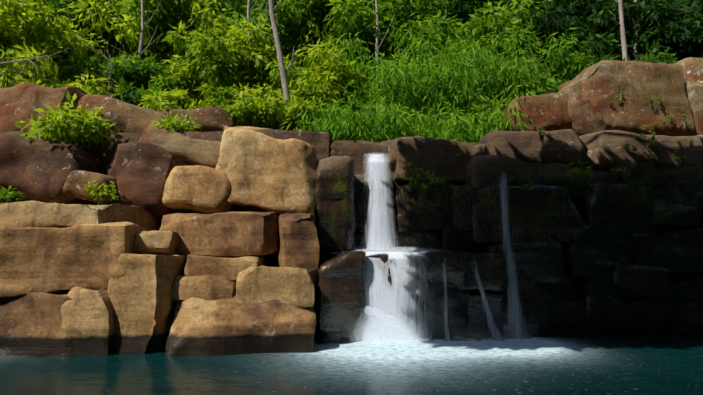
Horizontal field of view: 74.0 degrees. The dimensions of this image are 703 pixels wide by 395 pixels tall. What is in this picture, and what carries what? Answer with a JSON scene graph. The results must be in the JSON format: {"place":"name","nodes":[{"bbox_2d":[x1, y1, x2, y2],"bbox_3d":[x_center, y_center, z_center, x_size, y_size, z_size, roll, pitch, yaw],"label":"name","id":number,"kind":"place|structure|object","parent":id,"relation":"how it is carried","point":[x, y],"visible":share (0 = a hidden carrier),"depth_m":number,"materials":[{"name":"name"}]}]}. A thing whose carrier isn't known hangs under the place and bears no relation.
{"place":"outdoors","nodes":[
{"label":"outdoors","id":0,"kind":"place"},
{"bbox_2d":[0,335,702,394],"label":"water pool","id":1,"kind":"structure","parent":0,"point":[638,365],"depth_m":7.01,"materials":[{"name":"liquid"}]},
{"bbox_2d":[0,289,76,356],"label":"rock base","id":2,"kind":"object","parent":1,"relation":"in","point":[30,324],"visible":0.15,"depth_m":8.13,"materials":[{"name":"stone"}]},
{"bbox_2d":[0,222,147,297],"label":"rock base","id":3,"kind":"object","parent":2,"relation":"on","point":[46,260],"visible":0.69,"depth_m":8.38,"materials":[{"name":"stone"}]},
{"bbox_2d":[0,201,161,230],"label":"cap rock","id":4,"kind":"object","parent":3,"relation":"on","point":[32,214],"visible":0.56,"depth_m":8.81,"materials":[{"name":"stone"}]},
{"bbox_2d":[0,186,22,203],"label":"shrub","id":5,"kind":"object","parent":4,"relation":"on","point":[6,195],"visible":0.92,"depth_m":9.08,"materials":[{"name":"green plant"}]},
{"bbox_2d":[0,133,100,204],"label":"rock","id":6,"kind":"object","parent":4,"relation":"on","point":[40,170],"visible":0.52,"depth_m":9.77,"materials":[{"name":"stone"}]},
{"bbox_2d":[11,92,118,151],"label":"shrub","id":7,"kind":"object","parent":6,"relation":"on","point":[58,128],"visible":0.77,"depth_m":10.27,"materials":[{"name":"green plant"}]},
{"bbox_2d":[63,170,116,203],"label":"rock","id":8,"kind":"object","parent":4,"relation":"on","point":[75,183],"visible":0.69,"depth_m":9.50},
{"bbox_2d":[84,180,120,204],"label":"shrub","id":9,"kind":"object","parent":4,"relation":"on","point":[102,199],"visible":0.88,"depth_m":9.36,"materials":[{"name":"green plant"}]},
{"bbox_2d":[61,287,113,355],"bbox_3d":[-4.576,2.558,9.362,1.012,1.871,2.689,0,-7,4],"label":"rock base","id":10,"kind":"object","parent":1,"relation":"in","point":[87,325],"visible":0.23,"depth_m":8.11,"materials":[{"name":"stone"}]},
{"bbox_2d":[108,253,186,353],"bbox_3d":[-3.861,2.301,9.370,1.493,2.338,2.326,0,-7,-1],"label":"rock base","id":11,"kind":"object","parent":1,"relation":"in","point":[139,293],"visible":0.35,"depth_m":8.34,"materials":[{"name":"stone"}]},
{"bbox_2d":[133,230,179,254],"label":"rock","id":12,"kind":"object","parent":11,"relation":"on","point":[155,242],"visible":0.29,"depth_m":8.89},
{"bbox_2d":[159,211,279,256],"bbox_3d":[-2.733,0.808,10.128,2.582,1.030,1.893,0,-7,-1],"label":"rock","id":13,"kind":"object","parent":11,"relation":"on","point":[237,234],"visible":0.75,"depth_m":9.26,"materials":[{"name":"stone"}]},
{"bbox_2d":[162,165,233,213],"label":"rock","id":14,"kind":"object","parent":13,"relation":"on","point":[199,189],"visible":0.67,"depth_m":9.74,"materials":[{"name":"stone"}]},
{"bbox_2d":[165,292,315,355],"bbox_3d":[-2.079,2.672,9.384,2.846,1.622,2.743,0,-7,-1],"label":"rock base","id":15,"kind":"object","parent":1,"relation":"in","point":[221,327],"visible":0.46,"depth_m":8.32,"materials":[{"name":"stone"}]},
{"bbox_2d":[171,275,236,300],"bbox_3d":[-2.873,1.823,9.457,1.477,0.542,1.882,0,-7,-1],"label":"rock slab","id":16,"kind":"object","parent":15,"relation":"on","point":[209,287],"visible":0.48,"depth_m":8.57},
{"bbox_2d":[184,254,271,280],"bbox_3d":[-2.499,1.439,9.674,1.510,0.613,1.668,0,-7,-1],"label":"rock slab","id":17,"kind":"object","parent":16,"relation":"on","point":[231,268],"visible":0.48,"depth_m":8.90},
{"bbox_2d":[236,265,314,307],"bbox_3d":[-1.529,1.817,9.460,1.644,0.908,1.829,0,-7,-1],"label":"rock slab","id":18,"kind":"object","parent":15,"relation":"on","point":[290,285],"visible":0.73,"depth_m":8.68,"materials":[{"name":"stone"}]},
{"bbox_2d":[274,212,318,285],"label":"rock","id":19,"kind":"object","parent":18,"relation":"on","point":[298,244],"visible":0.79,"depth_m":9.30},
{"bbox_2d":[330,252,435,340],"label":"waterfall","id":20,"kind":"object","parent":1,"relation":"on","point":[385,301],"depth_m":9.70,"materials":[{"name":"liquid"}]},
{"bbox_2d":[364,305,418,341],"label":"waterfall","id":21,"kind":"structure","parent":1,"relation":"on","point":[367,310],"depth_m":9.48,"materials":[{"name":"liquid"}]},
{"bbox_2d":[350,308,434,341],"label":"water splash","id":22,"kind":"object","parent":1,"relation":"on","point":[387,326],"depth_m":9.42,"materials":[{"name":"liquid"}]},
{"bbox_2d":[442,258,449,340],"bbox_3d":[1.957,2.077,9.678,0.155,1.799,0.170,0,-7,-1],"label":"water trickle","id":23,"kind":"object","parent":1,"relation":"on","point":[444,280],"visible":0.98,"depth_m":9.61,"materials":[{"name":"liquid"}]},
{"bbox_2d":[472,260,504,340],"bbox_3d":[2.851,2.124,9.673,0.682,1.705,0.102,-1,-8,11],"label":"water trickle","id":24,"kind":"object","parent":1,"relation":"on","point":[491,321],"visible":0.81,"depth_m":9.60,"materials":[{"name":"liquid"}]},
{"bbox_2d":[498,172,518,337],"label":"waterfall","id":25,"kind":"structure","parent":1,"relation":"on","point":[504,208],"depth_m":10.15,"materials":[{"name":"liquid"}]},
{"bbox_2d":[52,0,699,86],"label":"hill forest","id":26,"kind":"object","parent":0,"point":[451,42],"depth_m":36.16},
{"bbox_2d":[360,152,398,248],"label":"waterfall","id":27,"kind":"structure","parent":0,"point":[379,236],"depth_m":10.58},
{"bbox_2d":[344,319,418,342],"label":"water splash","id":28,"kind":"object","parent":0,"point":[365,331],"depth_m":9.26,"materials":[{"name":"liquid"}]},
{"bbox_2d":[436,327,505,340],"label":"water splash","id":29,"kind":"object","parent":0,"point":[463,339],"depth_m":9.52,"materials":[{"name":"liquid"}]},
{"bbox_2d":[489,319,539,338],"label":"water splash","id":30,"kind":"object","parent":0,"point":[515,331],"depth_m":9.79,"materials":[{"name":"liquid"}]},
{"bbox_2d":[564,158,593,187],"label":"plant","id":31,"kind":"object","parent":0,"point":[576,170],"depth_m":10.50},
{"bbox_2d":[629,174,655,193],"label":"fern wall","id":32,"kind":"structure","parent":0,"point":[641,181],"depth_m":10.43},
{"bbox_3d":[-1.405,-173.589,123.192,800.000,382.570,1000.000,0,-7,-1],"label":"terrain ground","id":33,"kind":"structure","parent":0,"visible":0},
{"bbox_2d":[0,83,86,131],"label":"rock","id":34,"kind":"object","parent":33,"relation":"on","point":[20,102],"visible":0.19,"depth_m":11.47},
{"bbox_2d":[0,48,68,86],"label":"bare branch","id":35,"kind":"object","parent":34,"relation":"on","point":[3,63],"visible":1,"depth_m":11.70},
{"bbox_2d":[79,34,133,100],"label":"tree branch","id":36,"kind":"object","parent":34,"relation":"on","point":[110,71],"visible":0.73,"depth_m":12.80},
{"bbox_2d":[0,0,112,84],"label":"tree","id":37,"kind":"object","parent":33,"relation":"on","point":[28,31],"visible":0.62,"depth_m":14.59,"materials":[{"name":"green plant"}]},
{"bbox_2d":[0,43,125,100],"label":"bush","id":38,"kind":"object","parent":33,"relation":"on","point":[8,75],"visible":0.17,"depth_m":12.79,"materials":[{"name":"green plant"}]},
{"bbox_2d":[2,0,167,75],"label":"tree","id":39,"kind":"object","parent":33,"relation":"on","point":[108,37],"visible":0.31,"depth_m":18.10,"materials":[{"name":"green plant"}]},
{"bbox_2d":[57,51,193,106],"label":"bush","id":40,"kind":"object","parent":33,"relation":"on","point":[138,81],"visible":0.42,"depth_m":15.17,"materials":[{"name":"green plant"}]},
{"bbox_2d":[76,94,179,132],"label":"rock","id":41,"kind":"object","parent":33,"relation":"on","point":[125,117],"visible":0.29,"depth_m":11.14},
{"bbox_2d":[138,0,162,58],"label":"tree trunk","id":42,"kind":"object","parent":33,"relation":"on","point":[143,25],"visible":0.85,"depth_m":16.57,"materials":[{"name":"grey plant"}]},
{"bbox_2d":[67,0,241,71],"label":"tree","id":43,"kind":"object","parent":33,"relation":"on","point":[173,13],"visible":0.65,"depth_m":18.31,"materials":[{"name":"green plant"}]},
{"bbox_2d":[0,129,331,266],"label":"rock","id":44,"kind":"object","parent":33,"relation":"on","point":[105,153],"visible":0.04,"depth_m":10.95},
{"bbox_2d":[103,142,188,220],"bbox_3d":[-4.611,-0.140,10.839,2.060,2.026,2.298,0,-7,-1],"label":"rock","id":45,"kind":"object","parent":44,"relation":"attached to","point":[140,172],"visible":0.48,"depth_m":9.96,"materials":[{"name":"stone"}]},
{"bbox_2d":[151,110,200,131],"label":"shrub","id":46,"kind":"object","parent":44,"relation":"on","point":[175,124],"visible":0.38,"depth_m":11.06,"materials":[{"name":"green plant"}]},
{"bbox_2d":[215,128,316,214],"bbox_3d":[-1.992,-0.288,11.057,2.614,2.220,2.430,0,-7,-1],"label":"rock","id":47,"kind":"object","parent":44,"relation":"attached to","point":[264,172],"visible":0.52,"depth_m":9.97,"materials":[{"name":"stone"}]},
{"bbox_2d":[138,125,220,167],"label":"rock","id":48,"kind":"object","parent":33,"relation":"on","point":[185,149],"visible":0.23,"depth_m":10.63,"materials":[{"name":"tan sandstone rock"}]},
{"bbox_2d":[137,86,230,112],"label":"shrub","id":49,"kind":"object","parent":33,"relation":"on","point":[175,98],"visible":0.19,"depth_m":12.89,"materials":[{"name":"green plant"}]},
{"bbox_2d":[146,106,236,131],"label":"rock","id":50,"kind":"object","parent":33,"relation":"on","point":[211,119],"visible":0.17,"depth_m":11.94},
{"bbox_2d":[153,16,281,106],"bbox_3d":[-4.045,-3.673,16.727,5.176,5.104,5.448,-6,-10,40],"label":"bush","id":51,"kind":"object","parent":33,"relation":"on","point":[218,61],"visible":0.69,"depth_m":15.36,"materials":[{"name":"green plant"}]},
{"bbox_2d":[194,0,260,38],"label":"tree","id":52,"kind":"object","parent":33,"relation":"on","point":[220,5],"visible":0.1,"depth_m":21.81,"materials":[{"name":"green plant"}]},
{"bbox_2d":[246,0,269,68],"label":"tree trunk","id":53,"kind":"object","parent":33,"relation":"on","point":[249,34],"visible":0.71,"depth_m":15.61,"materials":[{"name":"grey plant"}]},
{"bbox_2d":[211,82,321,130],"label":"shrub","id":54,"kind":"object","parent":33,"relation":"on","point":[247,109],"visible":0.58,"depth_m":12.87,"materials":[{"name":"green plant"}]},
{"bbox_2d":[268,0,298,103],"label":"tree trunk","id":55,"kind":"object","parent":33,"relation":"on","point":[283,73],"visible":0.77,"depth_m":14.02,"materials":[{"name":"grey plant"}]},
{"bbox_2d":[218,0,378,83],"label":"tree","id":56,"kind":"object","parent":33,"relation":"on","point":[299,27],"visible":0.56,"depth_m":19.39,"materials":[{"name":"green plant"}]},
{"bbox_2d":[257,35,370,122],"bbox_3d":[-1.081,-2.806,15.645,4.071,4.156,4.376,-5,-9,33],"label":"bush","id":57,"kind":"object","parent":33,"relation":"on","point":[326,84],"visible":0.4,"depth_m":14.50,"materials":[{"name":"green plant"}]},
{"bbox_2d":[246,52,446,105],"bbox_3d":[-0.177,-3.304,16.736,7.639,4.320,3.924,0,-7,-1],"label":"shrub","id":58,"kind":"object","parent":33,"relation":"on","point":[303,73],"depth_m":15.87,"materials":[{"name":"green plant"}]},
{"bbox_2d":[270,93,433,141],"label":"grass","id":59,"kind":"structure","parent":33,"relation":"on","point":[341,127],"depth_m":12.34,"materials":[{"name":"green plant"}]},
{"bbox_2d":[304,0,437,77],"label":"tree","id":60,"kind":"object","parent":33,"relation":"on","point":[388,10],"visible":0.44,"depth_m":19.36,"materials":[{"name":"green plant"}]},
{"bbox_2d":[367,0,394,67],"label":"tree trunk","id":61,"kind":"object","parent":33,"relation":"on","point":[377,26],"visible":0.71,"depth_m":17.74,"materials":[{"name":"grey plant"}]},
{"bbox_2d":[305,101,488,142],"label":"grass","id":62,"kind":"structure","parent":33,"relation":"on","point":[444,124],"depth_m":12.31,"materials":[{"name":"green plant"}]},
{"bbox_2d":[346,0,452,53],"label":"tree","id":63,"kind":"object","parent":33,"relation":"on","point":[421,6],"visible":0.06,"depth_m":21.95,"materials":[{"name":"green plant"}]},
{"bbox_2d":[337,51,501,134],"bbox_3d":[1.356,-2.612,14.762,6.432,3.938,4.154,-4,-8,27],"label":"bamboo","id":64,"kind":"object","parent":33,"relation":"on","point":[392,85],"visible":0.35,"depth_m":14.02,"materials":[{"name":"green plant"}]},
{"bbox_2d":[405,288,468,339],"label":"rock","id":65,"kind":"object","parent":33,"relation":"on","point":[457,311],"visible":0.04,"depth_m":9.78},
{"bbox_2d":[407,251,467,290],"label":"rock","id":66,"kind":"object","parent":65,"relation":"on","point":[456,261],"visible":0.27,"depth_m":9.97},
{"bbox_2d":[334,11,550,114],"bbox_3d":[3.026,-3.352,16.053,7.551,4.739,4.096,0,-7,-1],"label":"bamboo","id":67,"kind":"object","parent":33,"relation":"on","point":[363,67],"visible":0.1,"depth_m":15.35,"materials":[{"name":"green plant"}]},
{"bbox_2d":[348,30,552,141],"bbox_3d":[2.517,-2.411,14.248,6.933,4.389,4.701,0,-7,-1],"label":"bamboo","id":68,"kind":"object","parent":33,"relation":"on","point":[457,97],"visible":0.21,"depth_m":13.28,"materials":[{"name":"green plant"}]},
{"bbox_2d":[386,94,541,142],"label":"grass","id":69,"kind":"structure","parent":33,"relation":"on","point":[493,122],"depth_m":12.53,"materials":[{"name":"green plant"}]},
{"bbox_2d":[424,0,516,53],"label":"tree","id":70,"kind":"object","parent":33,"relation":"on","point":[462,9],"visible":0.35,"depth_m":24.12,"materials":[{"name":"green plant"}]},
{"bbox_2d":[466,290,505,338],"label":"rock","id":71,"kind":"object","parent":33,"relation":"on","point":[495,301],"visible":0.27,"depth_m":9.83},
{"bbox_2d":[463,252,508,290],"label":"rock","id":72,"kind":"object","parent":71,"relation":"on","point":[492,269],"visible":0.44,"depth_m":9.89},
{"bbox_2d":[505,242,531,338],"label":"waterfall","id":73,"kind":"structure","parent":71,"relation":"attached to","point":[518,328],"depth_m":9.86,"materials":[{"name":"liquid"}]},
{"bbox_2d":[420,0,553,71],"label":"tree","id":74,"kind":"object","parent":33,"relation":"on","point":[487,27],"visible":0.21,"depth_m":17.95,"materials":[{"name":"green plant"}]},
{"bbox_2d":[389,27,590,111],"bbox_3d":[4.255,-3.112,15.062,6.706,4.506,4.491,0,-7,-1],"label":"bamboo","id":75,"kind":"object","parent":33,"relation":"on","point":[522,74],"visible":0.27,"depth_m":14.08,"materials":[{"name":"green plant"}]},
{"bbox_2d":[332,140,674,297],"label":"rock wall","id":76,"kind":"structure","parent":33,"relation":"on","point":[360,141],"depth_m":11.65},
{"bbox_2d":[393,139,478,184],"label":"rock","id":77,"kind":"object","parent":76,"relation":"attached to","point":[440,158],"visible":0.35,"depth_m":11.09,"materials":[{"name":"stone"}]},
{"bbox_2d":[379,136,484,166],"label":"cap rock","id":78,"kind":"object","parent":77,"relation":"on","point":[470,153],"visible":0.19,"depth_m":11.21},
{"bbox_2d":[438,226,481,252],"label":"rock","id":79,"kind":"object","parent":76,"relation":"attached to","point":[453,238],"visible":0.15,"depth_m":10.85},
{"bbox_2d":[448,185,472,231],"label":"rock","id":80,"kind":"object","parent":76,"relation":"attached to","point":[461,207],"visible":0.15,"depth_m":10.93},
{"bbox_2d":[469,185,584,244],"bbox_3d":[4.056,0.581,11.415,2.742,1.537,2.237,0,-7,-1],"label":"rock","id":81,"kind":"object","parent":76,"relation":"attached to","point":[541,213],"visible":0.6,"depth_m":10.46,"materials":[{"name":"stone"}]},
{"bbox_2d":[465,155,621,197],"bbox_3d":[4.527,-0.368,11.708,3.613,1.221,2.145,0,-7,-1],"label":"rock","id":82,"kind":"object","parent":81,"relation":"on","point":[482,171],"visible":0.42,"depth_m":10.74,"materials":[{"name":"stone"}]},
{"bbox_2d":[479,129,587,167],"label":"cap rock","id":83,"kind":"object","parent":76,"relation":"on","point":[566,146],"visible":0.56,"depth_m":10.92,"materials":[{"name":"stone"}]},
{"bbox_2d":[501,295,588,336],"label":"rock","id":84,"kind":"object","parent":76,"relation":"on","point":[551,316],"visible":0.21,"depth_m":10.04,"materials":[{"name":"stone"}]},
{"bbox_2d":[504,268,578,303],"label":"rock","id":85,"kind":"object","parent":84,"relation":"on","point":[528,289],"visible":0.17,"depth_m":10.21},
{"bbox_2d":[481,242,566,284],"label":"rock","id":86,"kind":"object","parent":85,"relation":"on","point":[542,262],"visible":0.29,"depth_m":10.21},
{"bbox_2d":[579,130,702,171],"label":"cap rock","id":87,"kind":"object","parent":76,"relation":"on","point":[607,150],"visible":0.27,"depth_m":10.90,"materials":[{"name":"stone"}]},
{"bbox_2d":[612,263,669,297],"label":"rock","id":88,"kind":"object","parent":76,"relation":"on","point":[641,281],"visible":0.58,"depth_m":10.13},
{"bbox_2d":[654,163,702,206],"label":"rock","id":89,"kind":"object","parent":76,"relation":"attached to","point":[693,175],"visible":0.15,"depth_m":10.83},
{"bbox_2d":[684,81,702,135],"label":"rock","id":90,"kind":"object","parent":76,"relation":"on","point":[694,92],"visible":0.17,"depth_m":12.26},
{"bbox_2d":[676,57,702,81],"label":"rock","id":91,"kind":"object","parent":90,"relation":"on","point":[692,67],"visible":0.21,"depth_m":12.90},
{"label":"rock","id":92,"kind":"object","parent":76,"relation":"attached to","visible":0},
{"bbox_2d":[649,181,700,231],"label":"rock","id":93,"kind":"object","parent":92,"relation":"on","point":[679,201],"visible":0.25,"depth_m":10.54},
{"bbox_2d":[468,54,572,109],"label":"shrub","id":94,"kind":"object","parent":33,"relation":"on","point":[486,87],"depth_m":14.32,"materials":[{"name":"green plant"}]},
{"bbox_2d":[499,92,571,130],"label":"rock","id":95,"kind":"object","parent":33,"relation":"on","point":[552,108],"visible":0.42,"depth_m":12.57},
{"bbox_2d":[486,23,624,96],"bbox_3d":[6.629,-3.161,15.252,4.892,4.710,4.617,-6,-9,37],"label":"shrub","id":96,"kind":"object","parent":33,"relation":"on","point":[590,60],"visible":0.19,"depth_m":14.46,"materials":[{"name":"green plant"}]},
{"bbox_2d":[486,0,651,68],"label":"tree","id":97,"kind":"object","parent":33,"relation":"on","point":[569,2],"visible":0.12,"depth_m":19.96,"materials":[{"name":"green plant"}]},
{"bbox_2d":[530,0,702,67],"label":"tree","id":98,"kind":"object","parent":33,"relation":"on","point":[607,23],"visible":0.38,"depth_m":16.85,"materials":[{"name":"green plant"}]},
{"bbox_2d":[609,0,627,60],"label":"tree trunk","id":99,"kind":"object","parent":33,"relation":"on","point":[622,31],"visible":0.85,"depth_m":14.07,"materials":[{"name":"grey plant"}]},
{"bbox_2d":[553,60,696,135],"bbox_3d":[7.362,-2.388,13.269,3.336,2.300,2.918,0,-7,-1],"label":"rock","id":100,"kind":"object","parent":33,"relation":"on","point":[592,91],"visible":0.56,"depth_m":11.98,"materials":[{"name":"stone"}]},
{"bbox_2d":[579,32,677,63],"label":"shrub","id":101,"kind":"object","parent":33,"relation":"on","point":[668,58],"depth_m":15.09,"materials":[{"name":"green plant"}]},
{"bbox_2d":[610,0,659,59],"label":"tree trunk","id":102,"kind":"object","parent":33,"relation":"on","point":[635,39],"visible":0.42,"depth_m":16.83,"materials":[{"name":"grey plant"}]},
{"bbox_2d":[627,0,702,60],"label":"tree","id":103,"kind":"object","parent":33,"relation":"on","point":[697,11],"visible":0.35,"depth_m":16.56,"materials":[{"name":"green plant"}]},
{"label":"rock","id":104,"kind":"object","parent":33,"relation":"on","visible":0},
{"bbox_2d":[575,260,624,309],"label":"rock","id":105,"kind":"object","parent":104,"relation":"on","point":[601,282],"visible":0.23,"depth_m":10.19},
{"bbox_2d":[560,224,633,277],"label":"rock","id":106,"kind":"object","parent":105,"relation":"on","point":[583,254],"visible":0.33,"depth_m":10.27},
{"bbox_2d":[574,183,656,248],"bbox_3d":[5.991,0.482,11.406,1.754,1.596,2.204,1,-7,-9],"label":"rock","id":107,"kind":"object","parent":106,"relation":"on","point":[610,213],"visible":0.56,"depth_m":10.38,"materials":[{"name":"stone"}]},
{"bbox_2d":[618,163,654,187],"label":"rock","id":108,"kind":"object","parent":107,"relation":"on","point":[639,170],"visible":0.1,"depth_m":10.72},
{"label":"low rock","id":109,"kind":"object","parent":33,"relation":"on","visible":0},
{"bbox_2d":[313,251,366,343],"bbox_3d":[-0.484,2.303,10.187,1.106,2.421,1.971,3,-8,-21],"label":"rock","id":110,"kind":"object","parent":109,"relation":"on","point":[339,300],"visible":0.5,"depth_m":9.36,"materials":[{"name":"stone"}]},
{"bbox_2d":[314,156,355,257],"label":"rock","id":111,"kind":"object","parent":110,"relation":"on","point":[334,212],"visible":0.56,"depth_m":10.12,"materials":[{"name":"stone"}]},
{"bbox_2d":[319,254,391,284],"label":"rock","id":112,"kind":"object","parent":109,"relation":"on","point":[383,258],"visible":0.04,"depth_m":9.83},
{"bbox_2d":[354,231,365,249],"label":"rock","id":113,"kind":"object","parent":112,"relation":"on","point":[358,237],"visible":0.02,"depth_m":10.75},
{"bbox_2d":[353,174,395,229],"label":"rock","id":114,"kind":"object","parent":113,"relation":"on","point":[359,182],"visible":0.04,"depth_m":10.89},
{"bbox_2d":[223,126,335,154],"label":"rock","id":115,"kind":"object","parent":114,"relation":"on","point":[258,128],"depth_m":11.19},
{"bbox_2d":[329,142,398,198],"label":"rock","id":116,"kind":"object","parent":114,"relation":"on","point":[355,152],"visible":0.15,"depth_m":11.12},
{"bbox_2d":[328,247,444,253],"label":"waterfall","id":117,"kind":"structure","parent":112,"relation":"on","point":[405,249],"depth_m":10.26,"materials":[{"name":"liquid"}]},
{"bbox_2d":[365,231,440,251],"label":"rock","id":118,"kind":"object","parent":112,"relation":"on","point":[422,239],"visible":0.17,"depth_m":10.90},
{"bbox_2d":[394,179,451,231],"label":"rock","id":119,"kind":"object","parent":118,"relation":"on","point":[415,209],"visible":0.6,"depth_m":10.90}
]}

